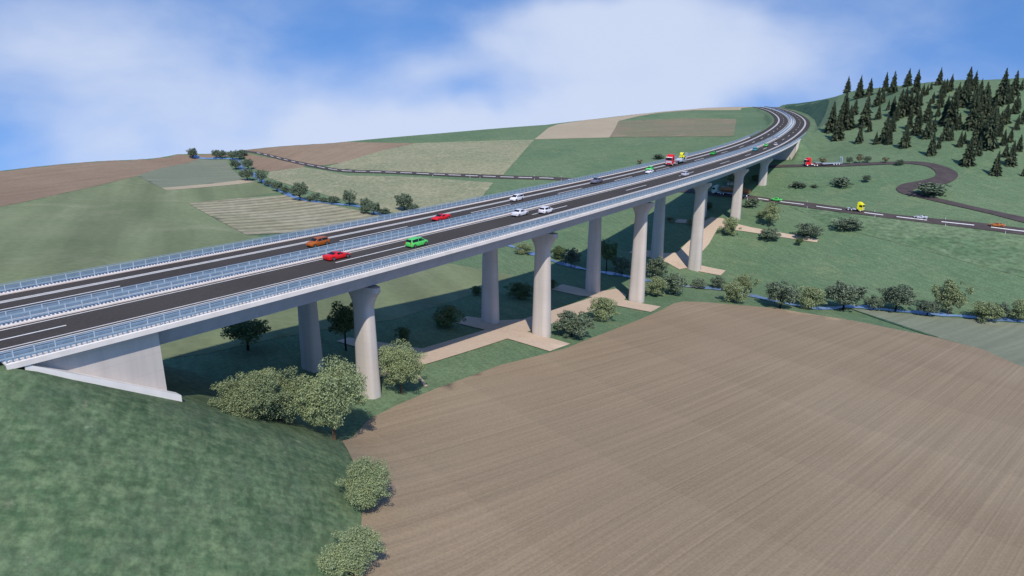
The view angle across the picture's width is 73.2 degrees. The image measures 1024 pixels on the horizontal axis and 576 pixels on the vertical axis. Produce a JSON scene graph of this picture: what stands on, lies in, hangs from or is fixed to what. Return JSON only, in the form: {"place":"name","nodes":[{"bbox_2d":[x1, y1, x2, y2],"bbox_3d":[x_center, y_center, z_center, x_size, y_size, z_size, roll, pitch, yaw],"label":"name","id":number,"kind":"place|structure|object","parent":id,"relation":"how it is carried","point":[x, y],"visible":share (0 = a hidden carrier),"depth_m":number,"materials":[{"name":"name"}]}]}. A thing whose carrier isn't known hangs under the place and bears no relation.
{"place":"outdoors","nodes":[
{"label":"outdoors","id":0,"kind":"place"},
{"bbox_2d":[0,154,227,206],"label":"bare field","id":1,"kind":"structure","parent":0,"point":[26,184],"depth_m":384.35,"materials":[{"name":"soil"}]},
{"bbox_2d":[138,159,243,187],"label":"young crop field","id":2,"kind":"structure","parent":0,"point":[198,171],"depth_m":435.50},
{"bbox_2d":[0,176,514,357],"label":"mown meadow","id":3,"kind":"structure","parent":0,"point":[135,218],"depth_m":236.40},
{"bbox_2d":[244,153,304,170],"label":"bare upper field","id":4,"kind":"structure","parent":0,"point":[265,163],"depth_m":483.37,"materials":[{"name":"soil"}]},
{"bbox_2d":[189,195,378,234],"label":"crop row field","id":5,"kind":"structure","parent":0,"point":[268,214],"depth_m":330.12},
{"bbox_2d":[246,142,413,164],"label":"bare hill field","id":6,"kind":"structure","parent":0,"point":[327,154],"depth_m":522.09,"materials":[{"name":"soil"}]},
{"bbox_2d":[338,284,660,376],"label":"gravel path","id":7,"kind":"structure","parent":0,"point":[517,330],"depth_m":174.10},
{"bbox_2d":[0,78,1023,575],"bbox_3d":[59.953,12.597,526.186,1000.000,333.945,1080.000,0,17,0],"label":"ground","id":8,"kind":"structure","parent":0,"point":[98,480],"depth_m":138.52,"materials":[{"name":"green plant"}]},
{"bbox_2d":[163,179,253,189],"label":"grain strip","id":9,"kind":"object","parent":8,"relation":"on","point":[213,184],"visible":1,"depth_m":404.60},
{"bbox_2d":[207,370,279,418],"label":"broadleaf tree","id":10,"kind":"object","parent":8,"relation":"on","point":[248,395],"visible":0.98,"depth_m":95.26,"materials":[{"name":"green plant"}]},
{"bbox_2d":[220,319,270,349],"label":"broadleaf tree","id":11,"kind":"object","parent":8,"relation":"on","point":[248,331],"visible":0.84,"depth_m":139.33,"materials":[{"name":"green plant"}]},
{"bbox_2d":[242,366,315,422],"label":"broadleaf tree","id":12,"kind":"object","parent":8,"relation":"on","point":[287,398],"visible":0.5,"depth_m":101.26,"materials":[{"name":"green plant"}]},
{"bbox_2d":[289,181,307,200],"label":"broadleaf tree","id":13,"kind":"object","parent":8,"relation":"on","point":[298,189],"visible":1,"depth_m":366.53,"materials":[{"name":"green plant"}]},
{"bbox_2d":[293,354,369,439],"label":"broadleaf tree","id":14,"kind":"object","parent":8,"relation":"on","point":[333,391],"visible":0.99,"depth_m":101.23,"materials":[{"name":"green plant"}]},
{"bbox_2d":[327,301,353,350],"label":"broadleaf tree","id":15,"kind":"object","parent":8,"relation":"on","point":[343,321],"visible":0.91,"depth_m":144.50,"materials":[{"name":"green plant"}]},
{"bbox_2d":[342,189,357,204],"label":"broadleaf tree","id":16,"kind":"object","parent":8,"relation":"on","point":[348,195],"visible":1,"depth_m":359.07,"materials":[{"name":"green plant"}]},
{"bbox_2d":[316,524,386,575],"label":"broadleaf tree","id":17,"kind":"object","parent":8,"relation":"on","point":[360,541],"visible":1,"depth_m":74.69,"materials":[{"name":"green plant"}]},
{"bbox_2d":[267,167,492,213],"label":"dry pasture","id":18,"kind":"structure","parent":8,"relation":"on","point":[423,192],"depth_m":407.60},
{"bbox_2d":[394,193,412,210],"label":"broadleaf tree","id":19,"kind":"object","parent":18,"relation":"on","point":[402,199],"visible":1,"depth_m":351.65,"materials":[{"name":"green plant"}]},
{"bbox_2d":[0,137,770,372],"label":"viaduct","id":20,"kind":"object","parent":8,"relation":"on","point":[310,343],"visible":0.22,"depth_m":179.02,"materials":[{"name":"concrete"}]},
{"bbox_2d":[1,136,744,287],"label":"edge railing","id":21,"kind":"object","parent":20,"relation":"on","point":[309,228],"visible":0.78,"depth_m":134.34,"materials":[{"name":"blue metal"}]},
{"bbox_2d":[0,130,760,292],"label":"guard rail","id":22,"kind":"object","parent":20,"relation":"on","point":[141,262],"visible":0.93,"depth_m":133.04,"materials":[{"name":"grey metal"}]},
{"bbox_2d":[0,107,788,313],"bbox_3d":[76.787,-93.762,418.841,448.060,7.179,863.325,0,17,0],"label":"motorway carriageway","id":23,"kind":"structure","parent":20,"relation":"on","point":[782,123],"depth_m":128.32,"materials":[{"name":"asphalt"}]},
{"bbox_2d":[306,236,329,247],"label":"car","id":24,"kind":"object","parent":23,"relation":"on","point":[314,242],"visible":0.98,"depth_m":128.98,"materials":[{"name":"orange paint"}]},
{"bbox_2d":[0,106,790,317],"bbox_3d":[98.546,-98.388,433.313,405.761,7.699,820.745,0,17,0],"label":"guard rail","id":25,"kind":"object","parent":20,"relation":"on","point":[23,309],"visible":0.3,"depth_m":119.91,"materials":[{"name":"grey metal"}]},
{"bbox_2d":[0,138,800,401],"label":"viaduct","id":26,"kind":"object","parent":8,"relation":"on","point":[131,361],"visible":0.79,"depth_m":120.40,"materials":[{"name":"concrete"}]},
{"bbox_2d":[0,107,792,325],"bbox_3d":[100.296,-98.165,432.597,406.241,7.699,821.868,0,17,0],"label":"guard rail","id":27,"kind":"object","parent":26,"relation":"on","point":[129,293],"visible":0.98,"depth_m":116.10,"materials":[{"name":"grey metal"}]},
{"bbox_2d":[4,137,800,363],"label":"edge railing","id":28,"kind":"object","parent":26,"relation":"on","point":[164,321],"visible":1,"depth_m":102.03,"materials":[{"name":"grey metal"}]},
{"bbox_2d":[0,132,805,360],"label":"guard rail","id":29,"kind":"object","parent":26,"relation":"on","point":[74,339],"visible":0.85,"depth_m":100.17,"materials":[{"name":"grey metal"}]},
{"bbox_2d":[0,107,809,358],"bbox_3d":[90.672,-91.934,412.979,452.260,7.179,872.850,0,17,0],"label":"motorway carriageway","id":30,"kind":"structure","parent":26,"relation":"on","point":[107,315],"depth_m":109.77,"materials":[{"name":"asphalt"}]},
{"bbox_2d":[322,251,350,260],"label":"car","id":31,"kind":"object","parent":30,"relation":"on","point":[333,255],"visible":1,"depth_m":119.09,"materials":[{"name":"red paint"}]},
{"bbox_2d":[1,139,762,328],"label":"gutter","id":32,"kind":"object","parent":30,"relation":"on","point":[302,262],"visible":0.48,"depth_m":118.48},
{"bbox_2d":[1,115,797,339],"bbox_3d":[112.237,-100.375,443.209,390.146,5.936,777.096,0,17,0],"label":"lane dash","id":33,"kind":"object","parent":30,"relation":"on","point":[335,262],"visible":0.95,"depth_m":119.17,"materials":[{"name":"paint"}]},
{"bbox_2d":[0,107,805,351],"bbox_3d":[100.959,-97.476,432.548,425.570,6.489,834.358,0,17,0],"label":"edge line","id":34,"kind":"object","parent":30,"relation":"on","point":[320,259],"visible":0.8,"depth_m":115.40,"materials":[{"name":"paint"}]},
{"bbox_2d":[0,107,805,302],"bbox_3d":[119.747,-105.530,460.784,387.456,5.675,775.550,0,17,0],"label":"edge line","id":35,"kind":"object","parent":30,"relation":"on","point":[416,219],"visible":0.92,"depth_m":156.36,"materials":[{"name":"paint"}]},
{"bbox_2d":[405,236,427,247],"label":"car","id":36,"kind":"object","parent":30,"relation":"on","point":[414,242],"visible":1,"depth_m":129.25,"materials":[{"name":"green paint"}]},
{"bbox_2d":[378,338,426,393],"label":"broadleaf tree","id":37,"kind":"object","parent":8,"relation":"on","point":[401,364],"visible":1,"depth_m":125.44,"materials":[{"name":"green plant"}]},
{"bbox_2d":[394,327,410,340],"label":"bush","id":38,"kind":"object","parent":8,"relation":"on","point":[404,332],"visible":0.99,"depth_m":158.54,"materials":[{"name":"green plant"}]},
{"bbox_2d":[326,140,533,174],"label":"dry hill pasture","id":39,"kind":"structure","parent":8,"relation":"on","point":[499,157],"depth_m":486.45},
{"bbox_2d":[432,304,466,328],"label":"bush","id":40,"kind":"object","parent":8,"relation":"on","point":[447,317],"visible":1,"depth_m":172.57,"materials":[{"name":"green plant"}]},
{"bbox_2d":[503,282,533,298],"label":"bush","id":41,"kind":"object","parent":8,"relation":"on","point":[523,290],"visible":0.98,"depth_m":213.87,"materials":[{"name":"green plant"}]},
{"bbox_2d":[514,243,534,253],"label":"broadleaf tree","id":42,"kind":"object","parent":8,"relation":"on","point":[524,248],"visible":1,"depth_m":282.66,"materials":[{"name":"green plant"}]},
{"bbox_2d":[560,247,580,264],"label":"bush","id":43,"kind":"object","parent":8,"relation":"on","point":[571,254],"visible":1,"depth_m":269.75,"materials":[{"name":"green plant"}]},
{"bbox_2d":[552,310,595,336],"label":"bush","id":44,"kind":"object","parent":8,"relation":"on","point":[571,324],"visible":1,"depth_m":174.96,"materials":[{"name":"green plant"}]},
{"bbox_2d":[587,297,619,320],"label":"broadleaf tree","id":45,"kind":"object","parent":8,"relation":"on","point":[603,304],"visible":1,"depth_m":196.46,"materials":[{"name":"green plant"}]},
{"bbox_2d":[601,239,617,270],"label":"broadleaf tree","id":46,"kind":"object","parent":8,"relation":"on","point":[608,252],"visible":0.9,"depth_m":262.86,"materials":[{"name":"green plant"}]},
{"bbox_2d":[612,257,630,273],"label":"bush","id":47,"kind":"object","parent":8,"relation":"on","point":[622,263],"visible":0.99,"depth_m":261.60,"materials":[{"name":"green plant"}]},
{"bbox_2d":[645,276,668,295],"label":"bush","id":48,"kind":"object","parent":8,"relation":"on","point":[654,289],"visible":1,"depth_m":232.39,"materials":[{"name":"green plant"}]},
{"bbox_2d":[646,256,668,276],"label":"bush","id":49,"kind":"object","parent":8,"relation":"on","point":[657,264],"visible":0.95,"depth_m":259.27,"materials":[{"name":"green plant"}]},
{"bbox_2d":[661,272,688,294],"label":"bush","id":50,"kind":"object","parent":8,"relation":"on","point":[675,281],"visible":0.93,"depth_m":234.76,"materials":[{"name":"green plant"}]},
{"bbox_2d":[719,216,741,235],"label":"broadleaf tree","id":51,"kind":"object","parent":8,"relation":"on","point":[731,223],"visible":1,"depth_m":303.69,"materials":[{"name":"green plant"}]},
{"bbox_2d":[721,281,749,302],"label":"broadleaf tree","id":52,"kind":"object","parent":8,"relation":"on","point":[735,292],"visible":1,"depth_m":229.99,"materials":[{"name":"green plant"}]},
{"bbox_2d":[734,273,759,290],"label":"broadleaf tree","id":53,"kind":"object","parent":8,"relation":"on","point":[746,281],"visible":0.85,"depth_m":245.03,"materials":[{"name":"green plant"}]},
{"bbox_2d":[759,227,781,239],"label":"bush","id":54,"kind":"object","parent":8,"relation":"on","point":[769,233],"visible":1,"depth_m":297.56,"materials":[{"name":"green plant"}]},
{"bbox_2d":[760,202,783,225],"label":"broadleaf tree","id":55,"kind":"object","parent":8,"relation":"on","point":[770,211],"visible":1,"depth_m":310.06,"materials":[{"name":"green plant"}]},
{"bbox_2d":[765,279,801,308],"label":"broadleaf tree","id":56,"kind":"object","parent":8,"relation":"on","point":[778,291],"visible":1,"depth_m":226.80,"materials":[{"name":"green plant"}]},
{"bbox_2d":[794,223,822,237],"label":"bush","id":57,"kind":"object","parent":8,"relation":"on","point":[807,230],"visible":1,"depth_m":296.24,"materials":[{"name":"green plant"}]},
{"bbox_2d":[796,286,827,307],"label":"broadleaf tree","id":58,"kind":"object","parent":8,"relation":"on","point":[810,294],"visible":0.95,"depth_m":231.36,"materials":[{"name":"green plant"}]},
{"bbox_2d":[823,102,837,133],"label":"spruce tree","id":59,"kind":"object","parent":8,"relation":"on","point":[831,123],"visible":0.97,"depth_m":467.20,"materials":[{"name":"green plant"}]},
{"bbox_2d":[831,110,844,141],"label":"spruce tree","id":60,"kind":"object","parent":8,"relation":"on","point":[838,134],"visible":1,"depth_m":448.66,"materials":[{"name":"green plant"}]},
{"bbox_2d":[831,177,854,185],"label":"bush","id":61,"kind":"object","parent":8,"relation":"on","point":[843,181],"visible":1,"depth_m":349.74,"materials":[{"name":"green plant"}]},
{"bbox_2d":[837,91,849,123],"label":"spruce tree","id":62,"kind":"object","parent":8,"relation":"on","point":[845,106],"visible":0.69,"depth_m":472.33,"materials":[{"name":"green plant"}]},
{"bbox_2d":[824,280,867,309],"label":"broadleaf tree","id":63,"kind":"object","parent":8,"relation":"on","point":[844,294],"visible":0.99,"depth_m":229.12,"materials":[{"name":"green plant"}]},
{"bbox_2d":[830,217,864,229],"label":"bush","id":64,"kind":"object","parent":8,"relation":"on","point":[845,223],"visible":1,"depth_m":300.80,"materials":[{"name":"green plant"}]},
{"bbox_2d":[843,105,856,129],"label":"spruce tree","id":65,"kind":"object","parent":8,"relation":"on","point":[850,124],"visible":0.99,"depth_m":464.21,"materials":[{"name":"green plant"}]},
{"bbox_2d":[852,76,864,98],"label":"spruce tree","id":66,"kind":"object","parent":8,"relation":"on","point":[859,93],"visible":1,"depth_m":586.95,"materials":[{"name":"green plant"}]},
{"bbox_2d":[856,92,872,128],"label":"spruce tree","id":67,"kind":"object","parent":8,"relation":"on","point":[865,119],"visible":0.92,"depth_m":459.20,"materials":[{"name":"green plant"}]},
{"bbox_2d":[863,295,886,309],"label":"bush","id":68,"kind":"object","parent":8,"relation":"on","point":[873,301],"visible":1,"depth_m":233.23,"materials":[{"name":"green plant"}]},
{"bbox_2d":[878,115,892,143],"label":"spruce tree","id":69,"kind":"object","parent":8,"relation":"on","point":[884,133],"visible":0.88,"depth_m":417.27,"materials":[{"name":"green plant"}]},
{"bbox_2d":[885,71,897,94],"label":"spruce tree","id":70,"kind":"object","parent":8,"relation":"on","point":[892,88],"visible":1,"depth_m":516.31,"materials":[{"name":"green plant"}]},
{"bbox_2d":[768,161,1023,221],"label":"farm lane","id":71,"kind":"structure","parent":8,"relation":"on","point":[944,175],"depth_m":345.14,"materials":[{"name":"asphalt"}]},
{"bbox_2d":[876,284,916,311],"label":"broadleaf tree","id":72,"kind":"object","parent":8,"relation":"on","point":[903,294],"visible":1,"depth_m":230.15,"materials":[{"name":"green plant"}]},
{"bbox_2d":[899,87,910,117],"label":"spruce tree","id":73,"kind":"object","parent":8,"relation":"on","point":[905,103],"visible":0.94,"depth_m":452.57,"materials":[{"name":"green plant"}]},
{"bbox_2d":[898,123,911,148],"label":"spruce tree","id":74,"kind":"object","parent":8,"relation":"on","point":[905,142],"visible":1,"depth_m":397.84,"materials":[{"name":"green plant"}]},
{"bbox_2d":[791,207,1023,276],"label":"rough pasture","id":75,"kind":"structure","parent":8,"relation":"on","point":[1000,251],"depth_m":284.63,"materials":[{"name":"green plant"}]},
{"bbox_2d":[906,87,921,116],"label":"spruce tree","id":76,"kind":"object","parent":8,"relation":"on","point":[915,104],"visible":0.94,"depth_m":448.44,"materials":[{"name":"green plant"}]},
{"bbox_2d":[910,69,920,92],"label":"spruce tree","id":77,"kind":"object","parent":8,"relation":"on","point":[917,82],"visible":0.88,"depth_m":487.69,"materials":[{"name":"green plant"}]},
{"bbox_2d":[910,108,923,135],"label":"spruce tree","id":78,"kind":"object","parent":8,"relation":"on","point":[917,130],"visible":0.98,"depth_m":413.74,"materials":[{"name":"green plant"}]},
{"bbox_2d":[919,114,932,138],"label":"spruce tree","id":79,"kind":"object","parent":8,"relation":"on","point":[927,133],"visible":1,"depth_m":403.31,"materials":[{"name":"green plant"}]},
{"bbox_2d":[922,99,932,122],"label":"spruce tree","id":80,"kind":"object","parent":8,"relation":"on","point":[927,112],"visible":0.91,"depth_m":429.50,"materials":[{"name":"green plant"}]},
{"bbox_2d":[916,299,942,315],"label":"broadleaf tree","id":81,"kind":"object","parent":8,"relation":"on","point":[929,306],"visible":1,"depth_m":228.51,"materials":[{"name":"green plant"}]},
{"bbox_2d":[925,132,937,155],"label":"spruce tree","id":82,"kind":"object","parent":8,"relation":"on","point":[931,149],"visible":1,"depth_m":377.38,"materials":[{"name":"green plant"}]},
{"bbox_2d":[913,182,952,194],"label":"bush","id":83,"kind":"object","parent":8,"relation":"on","point":[929,187],"visible":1,"depth_m":327.59,"materials":[{"name":"green plant"}]},
{"bbox_2d":[854,309,1023,366],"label":"young crop plot","id":84,"kind":"object","parent":8,"relation":"on","point":[1004,340],"visible":0.99,"depth_m":217.11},
{"bbox_2d":[939,89,959,126],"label":"spruce tree","id":85,"kind":"object","parent":8,"relation":"on","point":[953,109],"visible":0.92,"depth_m":412.08,"materials":[{"name":"green plant"}]},
{"bbox_2d":[931,279,974,313],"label":"broadleaf tree","id":86,"kind":"object","parent":8,"relation":"on","point":[951,294],"visible":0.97,"depth_m":228.63,"materials":[{"name":"green plant"}]},
{"bbox_2d":[959,78,970,106],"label":"spruce tree","id":87,"kind":"object","parent":8,"relation":"on","point":[965,99],"visible":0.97,"depth_m":434.52,"materials":[{"name":"green plant"}]},
{"bbox_2d":[958,136,976,167],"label":"spruce tree","id":88,"kind":"object","parent":8,"relation":"on","point":[967,159],"visible":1,"depth_m":357.04,"materials":[{"name":"green plant"}]},
{"bbox_2d":[962,93,981,130],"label":"spruce tree","id":89,"kind":"object","parent":8,"relation":"on","point":[971,122],"visible":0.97,"depth_m":400.08,"materials":[{"name":"green plant"}]},
{"bbox_2d":[967,112,984,147],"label":"spruce tree","id":90,"kind":"object","parent":8,"relation":"on","point":[978,132],"visible":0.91,"depth_m":378.65,"materials":[{"name":"green plant"}]},
{"bbox_2d":[978,94,991,120],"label":"spruce tree","id":91,"kind":"object","parent":8,"relation":"on","point":[986,109],"visible":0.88,"depth_m":407.73,"materials":[{"name":"green plant"}]},
{"bbox_2d":[967,301,1007,322],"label":"broadleaf tree","id":92,"kind":"object","parent":8,"relation":"on","point":[983,311],"visible":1,"depth_m":225.12,"materials":[{"name":"green plant"}]},
{"bbox_2d":[982,107,999,151],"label":"spruce tree","id":93,"kind":"object","parent":8,"relation":"on","point":[989,138],"visible":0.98,"depth_m":371.73,"materials":[{"name":"green plant"}]},
{"bbox_2d":[988,151,1002,176],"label":"spruce tree","id":94,"kind":"object","parent":8,"relation":"on","point":[996,170],"visible":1,"depth_m":343.53,"materials":[{"name":"green plant"}]},
{"bbox_2d":[991,67,1010,106],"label":"spruce tree","id":95,"kind":"object","parent":8,"relation":"on","point":[1002,93],"visible":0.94,"depth_m":422.74,"materials":[{"name":"green plant"}]},
{"bbox_2d":[1003,102,1011,124],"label":"spruce tree","id":96,"kind":"object","parent":8,"relation":"on","point":[1007,115],"visible":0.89,"depth_m":398.18,"materials":[{"name":"green plant"}]},
{"bbox_2d":[1004,139,1018,166],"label":"spruce tree","id":97,"kind":"object","parent":8,"relation":"on","point":[1010,160],"visible":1,"depth_m":352.23,"materials":[{"name":"green plant"}]},
{"bbox_2d":[1006,299,1023,319],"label":"broadleaf tree","id":98,"kind":"object","parent":8,"relation":"on","point":[1017,311],"visible":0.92,"depth_m":226.67,"materials":[{"name":"green plant"}]},
{"bbox_2d":[1010,69,1020,96],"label":"spruce tree","id":99,"kind":"object","parent":8,"relation":"on","point":[1016,84],"visible":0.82,"depth_m":431.42,"materials":[{"name":"green plant"}]},
{"bbox_2d":[0,0,1023,170],"label":"sky","id":100,"kind":"structure","parent":0,"point":[81,80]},
{"bbox_2d":[192,155,1023,321],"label":"stream","id":101,"kind":"structure","parent":0,"point":[241,167],"depth_m":244.94,"materials":[{"name":"liquid"}]},
{"bbox_2d":[247,151,1023,234],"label":"country road","id":102,"kind":"structure","parent":0,"point":[983,226],"depth_m":340.47,"materials":[{"name":"asphalt"}]},
{"bbox_2d":[265,154,1023,231],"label":"road marking","id":103,"kind":"object","parent":102,"relation":"on","point":[742,196],"visible":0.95,"depth_m":339.70,"materials":[{"name":"paint"}]},
{"bbox_2d":[721,186,750,196],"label":"tank trailer","id":104,"kind":"object","parent":102,"relation":"on","point":[729,190],"visible":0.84,"depth_m":359.29,"materials":[{"name":"brown paint"}]},
{"bbox_2d":[535,107,746,138],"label":"ripe grain field","id":105,"kind":"structure","parent":0,"point":[598,128],"depth_m":617.49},
{"bbox_2d":[610,118,735,136],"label":"stubble field","id":106,"kind":"structure","parent":0,"point":[692,127],"depth_m":589.57,"materials":[{"name":"plant"}]},
{"bbox_2d":[343,301,1023,575],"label":"ploughed field","id":107,"kind":"structure","parent":0,"point":[684,438],"depth_m":115.76,"materials":[{"name":"soil"}]},
{"bbox_2d":[335,456,391,510],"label":"broadleaf tree","id":108,"kind":"object","parent":107,"relation":"on","point":[365,479],"visible":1,"depth_m":85.72,"materials":[{"name":"green plant"}]},
{"bbox_2d":[629,217,817,274],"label":"gravel path","id":109,"kind":"structure","parent":0,"point":[679,259],"depth_m":298.75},
{"bbox_2d":[785,99,828,125],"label":"cutting slope","id":110,"kind":"structure","parent":0,"point":[817,111],"depth_m":683.18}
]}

